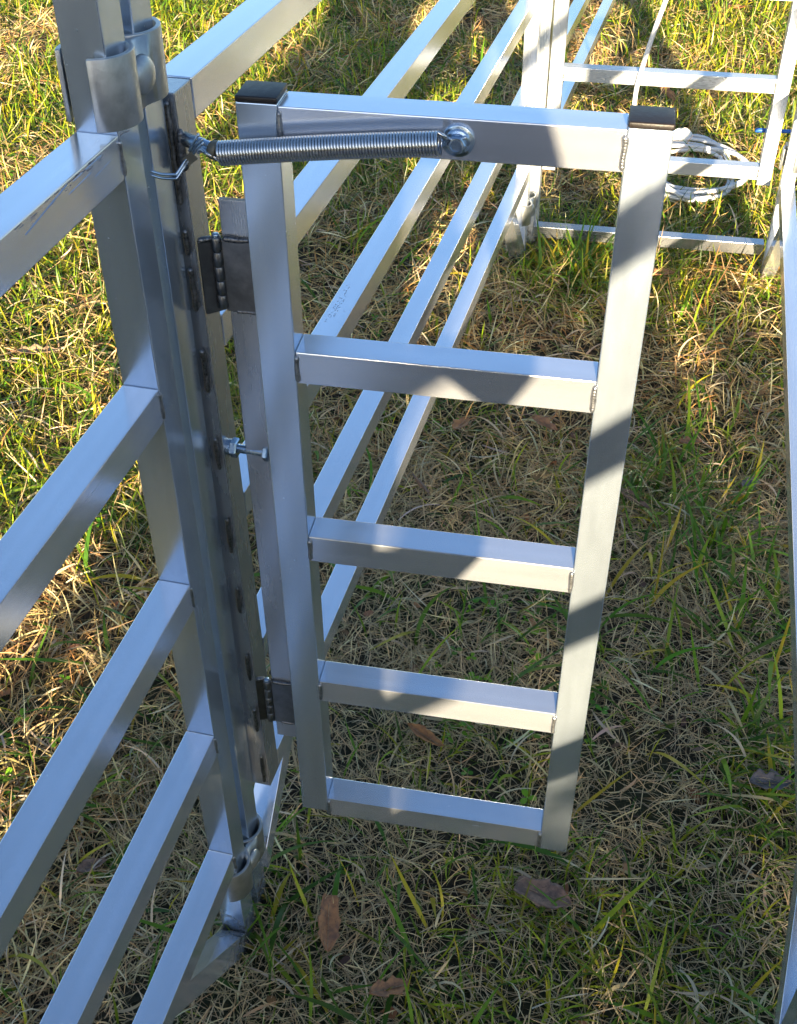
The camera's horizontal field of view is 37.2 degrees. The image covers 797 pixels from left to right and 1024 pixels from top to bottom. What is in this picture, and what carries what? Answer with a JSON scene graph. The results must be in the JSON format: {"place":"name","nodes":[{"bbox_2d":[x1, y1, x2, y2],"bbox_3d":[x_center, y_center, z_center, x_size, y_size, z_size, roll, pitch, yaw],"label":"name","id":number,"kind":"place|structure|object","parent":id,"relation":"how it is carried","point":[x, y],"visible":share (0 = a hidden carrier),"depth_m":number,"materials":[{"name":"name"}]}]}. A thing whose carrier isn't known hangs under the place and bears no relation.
{"place":"outdoors","nodes":[
{"label":"outdoors","id":0,"kind":"place"},
{"bbox_2d":[0,0,796,1023],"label":"ground","id":1,"kind":"structure","parent":0,"point":[464,878],"depth_m":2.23,"materials":[{"name":"plant"}]},
{"bbox_2d":[8,343,57,353],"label":"dead leaf","id":2,"kind":"object","parent":1,"relation":"on","point":[28,350],"visible":0.98,"depth_m":3.19,"materials":[{"name":"brown plant"}]},
{"bbox_2d":[69,857,106,873],"bbox_3d":[-0.509,0.582,1.940,0.068,0.012,0.027,-14,39,-42],"label":"dead leaf","id":3,"kind":"object","parent":1,"relation":"on","point":[85,865],"visible":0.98,"depth_m":1.94,"materials":[{"name":"plant"}]},
{"bbox_2d":[0,0,255,1023],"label":"fence panel","id":4,"kind":"object","parent":1,"relation":"on","point":[48,202],"visible":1,"depth_m":1.14,"materials":[{"name":"metal"}]},
{"bbox_2d":[54,16,168,132],"bbox_3d":[-0.236,-0.369,0.991,0.064,0.059,0.124,9,40,11],"label":"panel clamp","id":5,"kind":"object","parent":4,"relation":"attached to","point":[129,84],"visible":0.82,"depth_m":0.96,"materials":[{"name":"metal"}]},
{"bbox_2d":[317,893,340,963],"bbox_3d":[-0.109,0.645,1.827,0.040,0.012,0.104,14,55,-21],"label":"dead leaf","id":6,"kind":"object","parent":1,"relation":"on","point":[329,919],"visible":1,"depth_m":1.83,"materials":[{"name":"brown plant"}]},
{"bbox_2d":[119,0,542,910],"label":"fence panel","id":7,"kind":"object","parent":1,"relation":"on","point":[213,62],"visible":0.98,"depth_m":1.58,"materials":[{"name":"metal"}]},
{"bbox_2d":[150,133,203,179],"bbox_3d":[-0.198,-0.316,1.054,0.051,0.042,0.012,-9,41,-10],"label":"wire clip","id":8,"kind":"object","parent":7,"relation":"attached to","point":[190,158],"visible":1,"depth_m":1.06,"materials":[{"name":"metal"}]},
{"bbox_2d":[177,129,221,170],"bbox_3d":[-0.180,-0.326,1.080,0.050,0.040,0.018,26,47,28],"label":"spring pin","id":9,"kind":"object","parent":7,"relation":"attached to","point":[185,139],"visible":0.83,"depth_m":1.07,"materials":[{"name":"metal"}]},
{"bbox_2d":[228,813,264,901],"bbox_3d":[-0.241,0.517,1.783,0.064,0.061,0.124,9,40,11],"label":"panel clamp","id":10,"kind":"object","parent":7,"relation":"attached to","point":[240,886],"visible":0.58,"depth_m":1.76,"materials":[{"name":"metal"}]},
{"bbox_2d":[197,80,675,851],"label":"ladder gate","id":11,"kind":"structure","parent":7,"relation":"attached to","point":[249,270],"depth_m":1.24,"materials":[{"name":"metal"}]},
{"bbox_2d":[196,124,474,165],"bbox_3d":[-0.059,-0.321,1.040,0.250,0.045,0.029,7,41,8],"label":"coil spring","id":12,"kind":"object","parent":11,"relation":"attached to","point":[456,140],"visible":1,"depth_m":1.03,"materials":[{"name":"metal"}]},
{"bbox_2d":[521,191,535,226],"bbox_3d":[0.377,-0.916,3.564,0.066,0.061,0.125,9,40,11],"label":"panel clamp","id":13,"kind":"object","parent":7,"relation":"attached to","point":[528,212],"visible":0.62,"depth_m":3.53,"materials":[{"name":"metal"}]},
{"bbox_2d":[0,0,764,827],"bbox_3d":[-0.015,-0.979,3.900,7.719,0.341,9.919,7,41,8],"label":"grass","id":14,"kind":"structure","parent":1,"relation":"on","point":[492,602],"depth_m":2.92,"materials":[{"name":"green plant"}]},
{"bbox_2d":[360,975,411,997],"bbox_3d":[-0.019,0.707,1.752,0.086,0.013,0.035,-2,37,-29],"label":"dead leaf","id":15,"kind":"object","parent":1,"relation":"on","point":[378,988],"visible":0.99,"depth_m":1.76,"materials":[{"name":"brown plant"}]},
{"bbox_2d":[0,1,795,1023],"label":"leaf litter","id":16,"kind":"object","parent":1,"relation":"on","point":[462,891],"visible":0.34,"depth_m":2.37,"materials":[{"name":"brown plant"}]},
{"bbox_2d":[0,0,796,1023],"bbox_3d":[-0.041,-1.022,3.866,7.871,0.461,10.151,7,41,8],"label":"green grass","id":17,"kind":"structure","parent":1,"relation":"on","point":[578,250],"depth_m":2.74,"materials":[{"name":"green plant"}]},
{"bbox_2d":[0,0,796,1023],"bbox_3d":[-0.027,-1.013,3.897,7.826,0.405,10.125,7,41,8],"label":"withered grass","id":18,"kind":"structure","parent":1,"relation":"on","point":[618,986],"depth_m":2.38,"materials":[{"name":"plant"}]},
{"bbox_2d":[412,472,431,495],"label":"dead leaf","id":19,"kind":"object","parent":1,"relation":"on","point":[419,482],"visible":1,"depth_m":2.70,"materials":[{"name":"plant"}]},
{"bbox_2d":[401,718,444,747],"bbox_3d":[0.042,0.398,2.129,0.098,0.013,0.027,29,48,23],"label":"dead leaf","id":20,"kind":"object","parent":1,"relation":"on","point":[422,732],"visible":0.99,"depth_m":2.13,"materials":[{"name":"brown plant"}]},
{"bbox_2d":[451,417,469,430],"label":"dead leaf","id":21,"kind":"object","parent":1,"relation":"on","point":[461,422],"visible":1,"depth_m":2.90,"materials":[{"name":"brown plant"}]},
{"bbox_2d":[527,412,557,430],"bbox_3d":[0.353,-0.222,2.917,0.092,0.014,0.037,32,49,25],"label":"dead leaf","id":22,"kind":"object","parent":1,"relation":"on","point":[543,421],"visible":1,"depth_m":2.92,"materials":[{"name":"brown plant"}]},
{"bbox_2d":[513,876,582,909],"bbox_3d":[0.239,0.609,1.875,0.113,0.010,0.058,14,42,20],"label":"dead leaf","id":23,"kind":"object","parent":1,"relation":"on","point":[552,891],"visible":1,"depth_m":1.88,"materials":[{"name":"brown plant"}]},
{"bbox_2d":[526,0,615,248],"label":"fence panel","id":24,"kind":"object","parent":1,"relation":"on","point":[577,8],"visible":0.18,"depth_m":3.67,"materials":[{"name":"metal"}]},
{"bbox_2d":[533,221,763,254],"bbox_3d":[0.759,-0.838,3.614,0.690,0.035,0.038,7,41,8],"label":"threshold bar","id":25,"kind":"object","parent":24,"relation":"attached to","point":[728,244],"visible":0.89,"depth_m":3.59,"materials":[{"name":"metal"}]},
{"bbox_2d":[542,0,796,185],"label":"ladder gate","id":26,"kind":"structure","parent":24,"relation":"attached to","point":[777,86],"depth_m":3.30,"materials":[{"name":"metal"}]},
{"bbox_2d":[632,0,749,201],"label":"white cable","id":27,"kind":"object","parent":26,"relation":"hanging from","point":[685,135],"visible":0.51,"depth_m":3.97,"materials":[{"name":"white plastic"}]},
{"bbox_2d":[755,128,790,132],"bbox_3d":[1.075,-1.090,3.382,0.108,0.013,0.012,6,41,7],"label":"latch pin","id":28,"kind":"object","parent":26,"relation":"attached to","point":[761,130],"visible":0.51,"depth_m":3.38,"materials":[{"name":"blue metal"}]},
{"bbox_2d":[620,488,649,507],"bbox_3d":[0.525,-0.035,2.676,0.028,0.013,0.104,-33,56,-33],"label":"dead leaf","id":29,"kind":"object","parent":1,"relation":"on","point":[642,503],"visible":0.74,"depth_m":2.67,"materials":[{"name":"brown plant"}]},
{"bbox_2d":[653,268,673,274],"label":"dead leaf","id":30,"kind":"object","parent":1,"relation":"on","point":[666,271],"visible":0.69,"depth_m":3.50,"materials":[{"name":"brown plant"}]},
{"bbox_2d":[660,87,675,100],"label":"dead leaf","id":31,"kind":"object","parent":1,"relation":"on","point":[668,91],"visible":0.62,"depth_m":4.67,"materials":[{"name":"brown plant"}]},
{"bbox_2d":[676,436,701,444],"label":"dead leaf","id":32,"kind":"object","parent":1,"relation":"on","point":[685,440],"visible":0.82,"depth_m":2.87,"materials":[{"name":"brown plant"}]},
{"bbox_2d":[728,4,745,8],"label":"dead leaf","id":33,"kind":"object","parent":1,"relation":"on","point":[736,7],"visible":0.87,"depth_m":5.53,"materials":[{"name":"brown plant"}]},
{"bbox_2d":[741,477,760,488],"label":"dead leaf","id":34,"kind":"object","parent":1,"relation":"on","point":[750,481],"visible":0.37,"depth_m":2.73,"materials":[{"name":"plant"}]},
{"bbox_2d":[739,768,791,789],"bbox_3d":[0.637,0.467,2.053,0.092,0.018,0.049,4,40,-4],"label":"dead leaf","id":35,"kind":"object","parent":1,"relation":"on","point":[763,776],"visible":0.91,"depth_m":2.06,"materials":[{"name":"plant"}]},
{"bbox_2d":[760,105,796,1023],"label":"fence panel","id":36,"kind":"object","parent":1,"relation":"on","point":[781,248],"visible":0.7,"depth_m":2.51,"materials":[{"name":"metal"}]},
{"bbox_2d":[779,142,796,172],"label":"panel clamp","id":37,"kind":"object","parent":36,"relation":"attached to","point":[784,150],"visible":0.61,"depth_m":3.31,"materials":[{"name":"metal"}]}
]}

